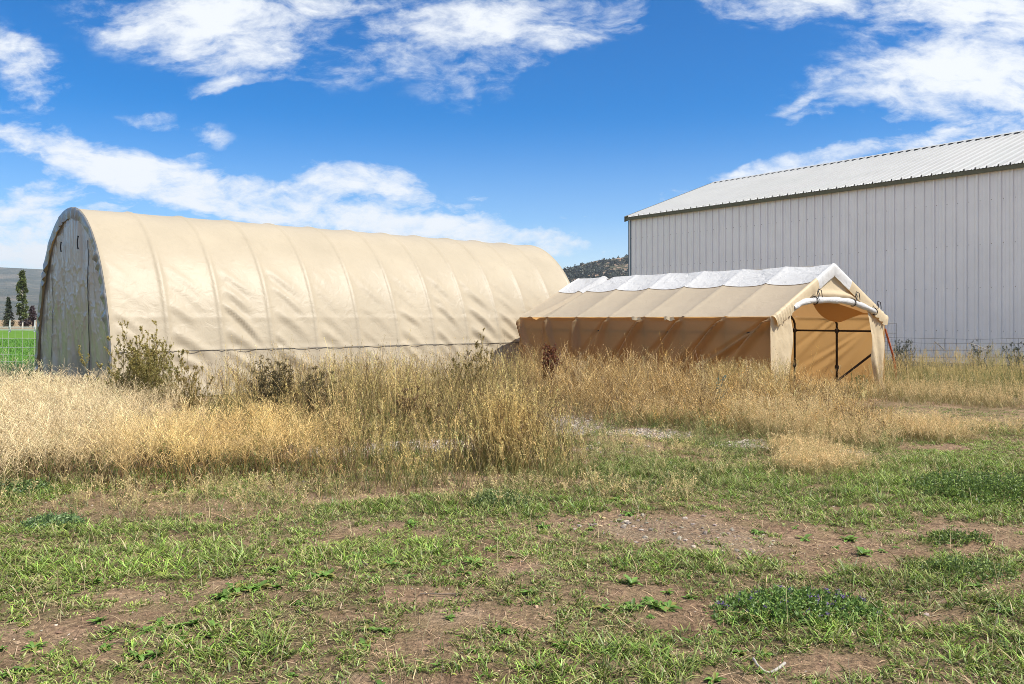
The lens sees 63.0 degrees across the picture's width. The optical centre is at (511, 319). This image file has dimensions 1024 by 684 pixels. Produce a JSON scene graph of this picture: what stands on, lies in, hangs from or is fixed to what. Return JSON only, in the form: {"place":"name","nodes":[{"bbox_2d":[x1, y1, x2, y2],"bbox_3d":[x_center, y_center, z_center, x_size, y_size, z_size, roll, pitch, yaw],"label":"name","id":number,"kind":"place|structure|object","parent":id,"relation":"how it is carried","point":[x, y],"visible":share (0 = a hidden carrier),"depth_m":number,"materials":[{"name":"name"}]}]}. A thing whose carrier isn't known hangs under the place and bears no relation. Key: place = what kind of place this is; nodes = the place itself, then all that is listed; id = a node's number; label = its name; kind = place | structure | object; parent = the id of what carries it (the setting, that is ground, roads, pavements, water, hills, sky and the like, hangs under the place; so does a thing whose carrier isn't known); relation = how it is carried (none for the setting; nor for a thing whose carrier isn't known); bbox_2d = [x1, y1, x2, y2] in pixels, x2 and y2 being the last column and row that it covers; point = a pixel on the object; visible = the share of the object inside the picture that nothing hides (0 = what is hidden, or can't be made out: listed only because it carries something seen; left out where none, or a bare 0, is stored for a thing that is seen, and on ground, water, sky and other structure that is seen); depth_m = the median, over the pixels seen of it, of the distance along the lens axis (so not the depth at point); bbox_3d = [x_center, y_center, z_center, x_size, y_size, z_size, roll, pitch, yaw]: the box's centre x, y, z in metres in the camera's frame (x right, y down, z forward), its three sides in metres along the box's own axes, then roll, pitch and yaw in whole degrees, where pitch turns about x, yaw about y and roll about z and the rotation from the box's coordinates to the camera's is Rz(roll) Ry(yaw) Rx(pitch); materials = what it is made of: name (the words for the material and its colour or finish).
{"place":"outdoors","nodes":[
{"label":"outdoors","id":0,"kind":"place"},
{"bbox_2d":[0,330,35,364],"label":"field","id":1,"kind":"structure","parent":0,"point":[15,334],"depth_m":67.70,"materials":[{"name":"green plant"}]},
{"bbox_2d":[0,267,42,319],"bbox_3d":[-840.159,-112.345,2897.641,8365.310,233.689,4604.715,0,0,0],"label":"hills","id":2,"kind":"structure","parent":0,"point":[9,278],"depth_m":2951.90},
{"bbox_2d":[0,338,109,401],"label":"field grass","id":3,"kind":"structure","parent":0,"point":[19,342],"depth_m":31.71,"materials":[{"name":"green plant"}]},
{"bbox_2d":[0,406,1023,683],"bbox_3d":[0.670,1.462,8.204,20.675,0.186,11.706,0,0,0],"label":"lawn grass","id":4,"kind":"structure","parent":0,"point":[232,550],"depth_m":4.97,"materials":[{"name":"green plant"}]},
{"bbox_2d":[0,320,1023,683],"bbox_3d":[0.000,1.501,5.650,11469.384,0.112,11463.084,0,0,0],"label":"ground","id":5,"kind":"structure","parent":0,"point":[66,626],"depth_m":4.60,"materials":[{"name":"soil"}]},
{"bbox_2d":[1,296,15,326],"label":"conifer tree","id":6,"kind":"object","parent":5,"relation":"on","point":[8,314],"visible":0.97,"depth_m":137.81,"materials":[{"name":"green plant"}]},
{"bbox_2d":[0,330,35,368],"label":"wire fence","id":7,"kind":"object","parent":5,"relation":"on","point":[22,347],"visible":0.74,"depth_m":23.38,"materials":[{"name":"grey metal"}]},
{"bbox_2d":[0,320,35,331],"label":"rail fence","id":8,"kind":"object","parent":5,"relation":"on","point":[10,329],"visible":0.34,"depth_m":95.96,"materials":[{"name":"white paint"}]},
{"bbox_2d":[15,269,28,326],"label":"poplar tree","id":9,"kind":"object","parent":5,"relation":"on","point":[20,285],"visible":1,"depth_m":137.71,"materials":[{"name":"green plant"}]},
{"bbox_2d":[13,663,35,673],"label":"broadleaf weed","id":10,"kind":"object","parent":5,"relation":"on","point":[26,667],"visible":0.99,"depth_m":3.57,"materials":[{"name":"green plant"}]},
{"bbox_2d":[18,317,31,326],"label":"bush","id":11,"kind":"object","parent":5,"relation":"on","point":[26,323],"visible":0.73,"depth_m":141.60,"materials":[{"name":"purple plant"}]},
{"bbox_2d":[0,349,52,382],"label":"pale fence stalks","id":12,"kind":"object","parent":5,"relation":"on","point":[29,364],"visible":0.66,"depth_m":17.65,"materials":[{"name":"beige plant"}]},
{"bbox_2d":[0,475,57,496],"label":"lawn herb","id":13,"kind":"object","parent":5,"relation":"on","point":[39,485],"visible":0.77,"depth_m":7.17,"materials":[{"name":"green plant"}]},
{"bbox_2d":[28,305,36,326],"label":"purple tree","id":14,"kind":"object","parent":5,"relation":"on","point":[32,317],"visible":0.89,"depth_m":139.80,"materials":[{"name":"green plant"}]},
{"bbox_2d":[20,641,47,651],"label":"broadleaf weed","id":15,"kind":"object","parent":5,"relation":"on","point":[32,645],"visible":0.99,"depth_m":3.82,"materials":[{"name":"green plant"}]},
{"bbox_2d":[17,510,85,528],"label":"lawn herb","id":16,"kind":"object","parent":5,"relation":"on","point":[57,519],"visible":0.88,"depth_m":6.14,"materials":[{"name":"green plant"}]},
{"bbox_2d":[81,578,103,582],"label":"broadleaf weed","id":17,"kind":"object","parent":5,"relation":"on","point":[94,579],"visible":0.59,"depth_m":4.80,"materials":[{"name":"green plant"}]},
{"bbox_2d":[86,616,105,624],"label":"broadleaf weed","id":18,"kind":"object","parent":5,"relation":"on","point":[98,620],"visible":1,"depth_m":4.15,"materials":[{"name":"green plant"}]},
{"bbox_2d":[99,643,115,650],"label":"broadleaf weed","id":19,"kind":"object","parent":5,"relation":"on","point":[104,645],"visible":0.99,"depth_m":3.81,"materials":[{"name":"green plant"}]},
{"bbox_2d":[99,626,121,634],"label":"broadleaf weed","id":20,"kind":"object","parent":5,"relation":"on","point":[110,630],"visible":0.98,"depth_m":3.99,"materials":[{"name":"green plant"}]},
{"bbox_2d":[123,638,138,646],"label":"broadleaf weed","id":21,"kind":"object","parent":5,"relation":"on","point":[127,641],"visible":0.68,"depth_m":3.85,"materials":[{"name":"green plant"}]},
{"bbox_2d":[78,320,187,417],"bbox_3d":[-5.382,0.738,12.236,1.348,1.503,1.283,0,0,17],"label":"shrub","id":22,"kind":"object","parent":5,"relation":"on","point":[151,368],"visible":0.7,"depth_m":12.16,"materials":[{"name":"green plant"}]},
{"bbox_2d":[128,649,147,660],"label":"broadleaf weed","id":23,"kind":"object","parent":5,"relation":"on","point":[141,656],"visible":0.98,"depth_m":3.72,"materials":[{"name":"green plant"}]},
{"bbox_2d":[136,626,155,634],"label":"broadleaf weed","id":24,"kind":"object","parent":5,"relation":"on","point":[147,629],"visible":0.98,"depth_m":4.02,"materials":[{"name":"green plant"}]},
{"bbox_2d":[144,649,164,660],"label":"broadleaf weed","id":25,"kind":"object","parent":5,"relation":"on","point":[152,653],"visible":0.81,"depth_m":3.75,"materials":[{"name":"green plant"}]},
{"bbox_2d":[149,616,164,626],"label":"broadleaf weed","id":26,"kind":"object","parent":5,"relation":"on","point":[159,619],"visible":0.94,"depth_m":4.14,"materials":[{"name":"green plant"}]},
{"bbox_2d":[162,623,186,630],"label":"broadleaf weed","id":27,"kind":"object","parent":5,"relation":"on","point":[169,626],"visible":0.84,"depth_m":4.09,"materials":[{"name":"green plant"}]},
{"bbox_2d":[171,636,190,647],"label":"broadleaf weed","id":28,"kind":"object","parent":5,"relation":"on","point":[184,641],"visible":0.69,"depth_m":3.91,"materials":[{"name":"green plant"}]},
{"bbox_2d":[0,358,372,494],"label":"feathery dry grass","id":29,"kind":"structure","parent":5,"relation":"on","point":[45,422],"depth_m":8.31,"materials":[{"name":"beige plant"}]},
{"bbox_2d":[157,350,220,420],"bbox_3d":[-4.545,0.959,12.015,0.818,1.047,0.891,0,0,21],"label":"shrub","id":30,"kind":"object","parent":5,"relation":"on","point":[190,390],"visible":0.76,"depth_m":11.92,"materials":[{"name":"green plant"}]},
{"bbox_2d":[182,618,202,626],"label":"broadleaf weed","id":31,"kind":"object","parent":5,"relation":"on","point":[193,622],"visible":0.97,"depth_m":4.12,"materials":[{"name":"green plant"}]},
{"bbox_2d":[208,620,221,626],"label":"broadleaf weed","id":32,"kind":"object","parent":5,"relation":"on","point":[211,622],"visible":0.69,"depth_m":4.10,"materials":[{"name":"green plant"}]},
{"bbox_2d":[216,589,241,603],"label":"broadleaf weed","id":33,"kind":"object","parent":5,"relation":"on","point":[225,592],"visible":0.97,"depth_m":4.50,"materials":[{"name":"green plant"}]},
{"bbox_2d":[225,582,245,592],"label":"broadleaf weed","id":34,"kind":"object","parent":5,"relation":"on","point":[235,588],"visible":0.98,"depth_m":4.61,"materials":[{"name":"green plant"}]},
{"bbox_2d":[247,580,271,591],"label":"broadleaf weed","id":35,"kind":"object","parent":5,"relation":"on","point":[262,584],"visible":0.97,"depth_m":4.63,"materials":[{"name":"green plant"}]},
{"bbox_2d":[245,354,303,428],"bbox_3d":[-3.195,0.977,11.197,0.806,1.042,0.678,0,0,0],"label":"bush","id":36,"kind":"object","parent":5,"relation":"on","point":[274,375],"visible":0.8,"depth_m":11.13,"materials":[{"name":"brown plant"}]},
{"bbox_2d":[34,207,569,397],"bbox_3d":[-4.419,-0.405,21.553,12.949,3.812,5.536,0,0,-43],"label":"hoop shelter","id":37,"kind":"object","parent":5,"relation":"on","point":[209,290],"visible":0.83,"depth_m":18.17,"materials":[{"name":"fabric"}]},
{"bbox_2d":[299,366,336,427],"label":"seedhead weed","id":38,"kind":"object","parent":5,"relation":"on","point":[321,373],"visible":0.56,"depth_m":11.09,"materials":[{"name":"beige plant"}]},
{"bbox_2d":[306,568,331,579],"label":"broadleaf weed","id":39,"kind":"object","parent":5,"relation":"on","point":[316,574],"visible":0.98,"depth_m":4.79,"materials":[{"name":"green plant"}]},
{"bbox_2d":[315,568,335,579],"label":"broadleaf weed","id":40,"kind":"object","parent":5,"relation":"on","point":[331,574],"visible":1,"depth_m":4.79,"materials":[{"name":"green plant"}]},
{"bbox_2d":[338,345,362,421],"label":"wiry weed","id":41,"kind":"object","parent":5,"relation":"on","point":[345,378],"visible":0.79,"depth_m":11.94,"materials":[{"name":"yellow plant"}]},
{"bbox_2d":[356,637,373,648],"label":"broadleaf weed","id":42,"kind":"object","parent":5,"relation":"on","point":[362,641],"visible":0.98,"depth_m":3.87,"materials":[{"name":"green plant"}]},
{"bbox_2d":[356,624,376,632],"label":"broadleaf weed","id":43,"kind":"object","parent":5,"relation":"on","point":[367,627],"visible":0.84,"depth_m":4.04,"materials":[{"name":"green plant"}]},
{"bbox_2d":[373,344,386,418],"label":"wiry weed","id":44,"kind":"object","parent":5,"relation":"on","point":[380,378],"visible":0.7,"depth_m":12.29,"materials":[{"name":"yellow plant"}]},
{"bbox_2d":[374,627,393,633],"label":"broadleaf weed","id":45,"kind":"object","parent":5,"relation":"on","point":[386,629],"visible":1,"depth_m":4.04,"materials":[{"name":"green plant"}]},
{"bbox_2d":[380,558,399,567],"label":"broadleaf weed","id":46,"kind":"object","parent":5,"relation":"on","point":[391,561],"visible":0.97,"depth_m":4.99,"materials":[{"name":"green plant"}]},
{"bbox_2d":[186,329,596,498],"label":"green gold grass","id":47,"kind":"structure","parent":5,"relation":"on","point":[504,419],"depth_m":8.89,"materials":[{"name":"plant"}]},
{"bbox_2d":[375,384,460,433],"bbox_3d":[-1.252,1.163,10.902,1.200,0.661,0.654,0,0,0],"label":"seedhead weed","id":48,"kind":"object","parent":5,"relation":"on","point":[409,400],"visible":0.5,"depth_m":10.81,"materials":[{"name":"beige plant"}]},
{"bbox_2d":[420,593,459,594],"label":"fallen branch","id":49,"kind":"object","parent":5,"relation":"on","point":[438,593],"visible":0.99,"depth_m":4.49,"materials":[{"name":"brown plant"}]},
{"bbox_2d":[445,613,454,621],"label":"broadleaf weed","id":50,"kind":"object","parent":5,"relation":"on","point":[449,617],"visible":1,"depth_m":4.19,"materials":[{"name":"green plant"}]},
{"bbox_2d":[432,352,473,413],"bbox_3d":[-0.955,0.976,13.233,1.024,1.029,0.871,0,0,0],"label":"golden weed","id":51,"kind":"object","parent":5,"relation":"on","point":[455,366],"visible":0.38,"depth_m":13.18,"materials":[{"name":"yellow plant"}]},
{"bbox_2d":[463,556,483,566],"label":"broadleaf weed","id":52,"kind":"object","parent":5,"relation":"on","point":[478,562],"visible":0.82,"depth_m":5.00,"materials":[{"name":"green plant"}]},
{"bbox_2d":[462,328,499,402],"bbox_3d":[-0.508,0.809,13.577,0.619,1.363,0.546,0,0,0],"label":"golden weed","id":53,"kind":"object","parent":5,"relation":"on","point":[479,356],"visible":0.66,"depth_m":13.51,"materials":[{"name":"yellow plant"}]},
{"bbox_2d":[463,488,534,509],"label":"lawn herb","id":54,"kind":"object","parent":5,"relation":"on","point":[492,496],"visible":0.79,"depth_m":6.63,"materials":[{"name":"green plant"}]},
{"bbox_2d":[0,372,1023,522],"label":"meadow grass","id":55,"kind":"structure","parent":5,"relation":"on","point":[807,452],"depth_m":9.35,"materials":[{"name":"beige plant"}]},
{"bbox_2d":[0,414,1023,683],"bbox_3d":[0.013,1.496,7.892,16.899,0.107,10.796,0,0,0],"label":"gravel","id":56,"kind":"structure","parent":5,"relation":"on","point":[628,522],"depth_m":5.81,"materials":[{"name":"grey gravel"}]},
{"bbox_2d":[521,588,538,594],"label":"broadleaf weed","id":57,"kind":"object","parent":5,"relation":"on","point":[531,589],"visible":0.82,"depth_m":4.51,"materials":[{"name":"green plant"}]},
{"bbox_2d":[541,343,568,398],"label":"dock plant","id":58,"kind":"object","parent":5,"relation":"on","point":[551,353],"visible":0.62,"depth_m":15.15,"materials":[{"name":"brown plant"}]},
{"bbox_2d":[566,355,597,404],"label":"plume weed","id":59,"kind":"object","parent":5,"relation":"on","point":[581,375],"visible":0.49,"depth_m":14.61,"materials":[{"name":"beige plant"}]},
{"bbox_2d":[592,603,613,610],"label":"broadleaf weed","id":60,"kind":"object","parent":5,"relation":"on","point":[605,606],"visible":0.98,"depth_m":4.29,"materials":[{"name":"green plant"}]},
{"bbox_2d":[622,574,642,586],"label":"broadleaf weed","id":61,"kind":"object","parent":5,"relation":"on","point":[632,582],"visible":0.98,"depth_m":4.67,"materials":[{"name":"green plant"}]},
{"bbox_2d":[625,598,644,610],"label":"broadleaf weed","id":62,"kind":"object","parent":5,"relation":"on","point":[633,600],"visible":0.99,"depth_m":4.34,"materials":[{"name":"green plant"}]},
{"bbox_2d":[622,347,658,406],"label":"wiry weed","id":63,"kind":"object","parent":5,"relation":"on","point":[644,367],"visible":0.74,"depth_m":14.21,"materials":[{"name":"yellow plant"}]},
{"bbox_2d":[640,596,663,606],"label":"broadleaf weed","id":64,"kind":"object","parent":5,"relation":"on","point":[647,599],"visible":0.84,"depth_m":4.41,"materials":[{"name":"green plant"}]},
{"bbox_2d":[643,600,666,611],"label":"broadleaf weed","id":65,"kind":"object","parent":5,"relation":"on","point":[655,604],"visible":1,"depth_m":4.33,"materials":[{"name":"green plant"}]},
{"bbox_2d":[659,600,682,611],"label":"broadleaf weed","id":66,"kind":"object","parent":5,"relation":"on","point":[670,604],"visible":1,"depth_m":4.33,"materials":[{"name":"green plant"}]},
{"bbox_2d":[516,263,888,392],"bbox_3d":[4.118,0.183,19.575,4.334,2.633,7.642,0,0,-38],"label":"canopy tent","id":67,"kind":"object","parent":5,"relation":"on","point":[793,313],"visible":0.79,"depth_m":18.10,"materials":[{"name":"fabric"}]},
{"bbox_2d":[770,315,792,392],"bbox_3d":[5.052,0.625,15.634,0.691,1.751,0.104,0,0,-42],"label":"door leaf","id":68,"kind":"structure","parent":67,"relation":"in","point":[782,337],"depth_m":15.65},
{"bbox_2d":[794,289,881,314],"bbox_3d":[6.544,-0.338,16.748,3.058,0.513,0.197,0,0,-38],"label":"rolled door","id":69,"kind":"structure","parent":67,"relation":"in","point":[836,300],"depth_m":16.66,"materials":[{"name":"white fabric"}]},
{"bbox_2d":[867,311,884,383],"bbox_3d":[7.731,0.628,17.761,0.724,1.603,0.105,0,0,-38],"label":"door leaf","id":70,"kind":"structure","parent":67,"relation":"in","point":[877,353],"depth_m":17.82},
{"bbox_2d":[695,355,718,398],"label":"wiry weed","id":71,"kind":"object","parent":5,"relation":"on","point":[704,374],"visible":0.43,"depth_m":13.99,"materials":[{"name":"beige plant"}]},
{"bbox_2d":[506,329,909,445],"bbox_3d":[2.706,0.870,15.231,5.872,1.379,11.214,0,0,0],"label":"dry weed thicket","id":72,"kind":"object","parent":5,"relation":"on","point":[605,386],"visible":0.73,"depth_m":12.93,"materials":[{"name":"beige plant"}]},
{"bbox_2d":[704,672,726,683],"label":"broadleaf weed","id":73,"kind":"object","parent":5,"relation":"on","point":[716,678],"visible":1,"depth_m":3.45,"materials":[{"name":"green plant"}]},
{"bbox_2d":[708,629,725,636],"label":"broadleaf weed","id":74,"kind":"object","parent":5,"relation":"on","point":[715,631],"visible":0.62,"depth_m":4.01,"materials":[{"name":"green plant"}]},
{"bbox_2d":[715,369,726,401],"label":"grey weed","id":75,"kind":"object","parent":5,"relation":"on","point":[724,377],"visible":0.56,"depth_m":12.63,"materials":[{"name":"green plant"}]},
{"bbox_2d":[730,649,746,655],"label":"broadleaf weed","id":76,"kind":"object","parent":5,"relation":"on","point":[739,652],"visible":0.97,"depth_m":3.79,"materials":[{"name":"green plant"}]},
{"bbox_2d":[737,359,766,399],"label":"plume weed","id":77,"kind":"object","parent":5,"relation":"on","point":[750,371],"visible":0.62,"depth_m":13.78,"materials":[{"name":"beige plant"}]},
{"bbox_2d":[755,648,773,657],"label":"broadleaf weed","id":78,"kind":"object","parent":5,"relation":"on","point":[769,653],"visible":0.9,"depth_m":3.76,"materials":[{"name":"green plant"}]},
{"bbox_2d":[752,657,785,673],"bbox_3d":[1.088,1.491,3.600,0.152,0.029,0.114,0,0,38],"label":"curved white plastic pipe","id":79,"kind":"object","parent":5,"relation":"on","point":[780,666],"visible":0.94,"depth_m":3.56,"materials":[{"name":"white plastic"}]},
{"bbox_2d":[702,584,896,629],"bbox_3d":[1.472,1.451,4.289,0.990,0.136,0.606,0,0,0],"label":"lawn herb","id":80,"kind":"object","parent":5,"relation":"on","point":[786,606],"visible":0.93,"depth_m":4.24,"materials":[{"name":"green plant"}]},
{"bbox_2d":[797,534,811,541],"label":"broadleaf weed","id":81,"kind":"object","parent":5,"relation":"on","point":[804,538],"visible":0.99,"depth_m":5.81,"materials":[{"name":"green plant"}]},
{"bbox_2d":[831,365,842,400],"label":"wiry weed","id":82,"kind":"object","parent":5,"relation":"on","point":[836,378],"visible":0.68,"depth_m":15.36,"materials":[{"name":"beige plant"}]},
{"bbox_2d":[838,535,857,541],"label":"broadleaf weed","id":83,"kind":"object","parent":5,"relation":"on","point":[845,540],"visible":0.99,"depth_m":5.80,"materials":[{"name":"green plant"}]},
{"bbox_2d":[846,371,868,394],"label":"leafy weed","id":84,"kind":"object","parent":5,"relation":"on","point":[857,382],"visible":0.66,"depth_m":15.87,"materials":[{"name":"beige plant"}]},
{"bbox_2d":[856,546,871,556],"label":"broadleaf weed","id":85,"kind":"object","parent":5,"relation":"on","point":[860,550],"visible":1,"depth_m":5.35,"materials":[{"name":"green plant"}]},
{"bbox_2d":[885,328,896,376],"bbox_3d":[8.844,0.859,19.404,0.091,1.283,0.449,0,0,-18],"label":"steel post","id":86,"kind":"object","parent":5,"relation":"on","point":[889,343],"visible":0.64,"depth_m":19.44,"materials":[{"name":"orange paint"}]},
{"bbox_2d":[888,323,896,355],"bbox_3d":[9.297,0.797,20.650,0.834,1.406,0.008,0,0,-37],"label":"wire fence","id":87,"kind":"object","parent":5,"relation":"on","point":[894,333],"visible":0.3,"depth_m":20.90,"materials":[{"name":"grey metal"}]},
{"bbox_2d":[885,339,915,376],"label":"fence weed","id":88,"kind":"object","parent":5,"relation":"on","point":[902,350],"visible":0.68,"depth_m":20.53,"materials":[{"name":"green plant"}]},
{"bbox_2d":[885,337,1023,365],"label":"wire fence","id":89,"kind":"object","parent":5,"relation":"on","point":[944,343],"visible":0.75,"depth_m":21.08,"materials":[{"name":"grey metal"}]},
{"bbox_2d":[917,527,992,544],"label":"lawn herb","id":90,"kind":"object","parent":5,"relation":"on","point":[944,534],"visible":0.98,"depth_m":5.64,"materials":[{"name":"green plant"}]},
{"bbox_2d":[901,466,1023,510],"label":"lawn herb","id":91,"kind":"object","parent":5,"relation":"on","point":[1017,490],"visible":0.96,"depth_m":7.11,"materials":[{"name":"green plant"}]},
{"bbox_2d":[918,555,1022,585],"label":"lawn herb","id":92,"kind":"object","parent":5,"relation":"on","point":[985,565],"visible":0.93,"depth_m":4.89,"materials":[{"name":"green plant"}]},
{"bbox_2d":[966,582,988,587],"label":"broadleaf weed","id":93,"kind":"object","parent":5,"relation":"on","point":[980,585],"visible":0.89,"depth_m":4.66,"materials":[{"name":"green plant"}]},
{"bbox_2d":[967,339,998,375],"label":"fence weed","id":94,"kind":"object","parent":5,"relation":"on","point":[977,355],"visible":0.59,"depth_m":20.99,"materials":[{"name":"green plant"}]},
{"bbox_2d":[987,602,1014,617],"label":"broadleaf weed","id":95,"kind":"object","parent":5,"relation":"on","point":[1003,610],"visible":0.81,"depth_m":4.24,"materials":[{"name":"green plant"}]},
{"bbox_2d":[1000,341,1023,370],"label":"fence weed","id":96,"kind":"object","parent":5,"relation":"on","point":[1017,359],"visible":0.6,"depth_m":20.98,"materials":[{"name":"green plant"}]},
{"bbox_2d":[0,0,1023,268],"label":"sky","id":97,"kind":"structure","parent":0,"point":[545,125],"materials":[{"name":"blue"}]},
{"bbox_2d":[567,256,627,281],"bbox_3d":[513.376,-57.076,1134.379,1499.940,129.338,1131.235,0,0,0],"label":"hills","id":98,"kind":"structure","parent":0,"point":[619,266],"depth_m":1166.50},
{"bbox_2d":[563,254,627,282],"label":"hillside scrub","id":99,"kind":"object","parent":98,"relation":"on","point":[586,271],"visible":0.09,"depth_m":1147.98,"materials":[{"name":"green plant"}]},
{"bbox_2d":[624,130,1023,370],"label":"metal building","id":100,"kind":"structure","parent":0,"point":[920,244],"depth_m":27.50,"materials":[{"name":"grey metal"}]},
{"bbox_2d":[694,342,1023,404],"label":"tall gold grass","id":101,"kind":"structure","parent":0,"point":[956,370],"depth_m":17.42,"materials":[{"name":"plant"}]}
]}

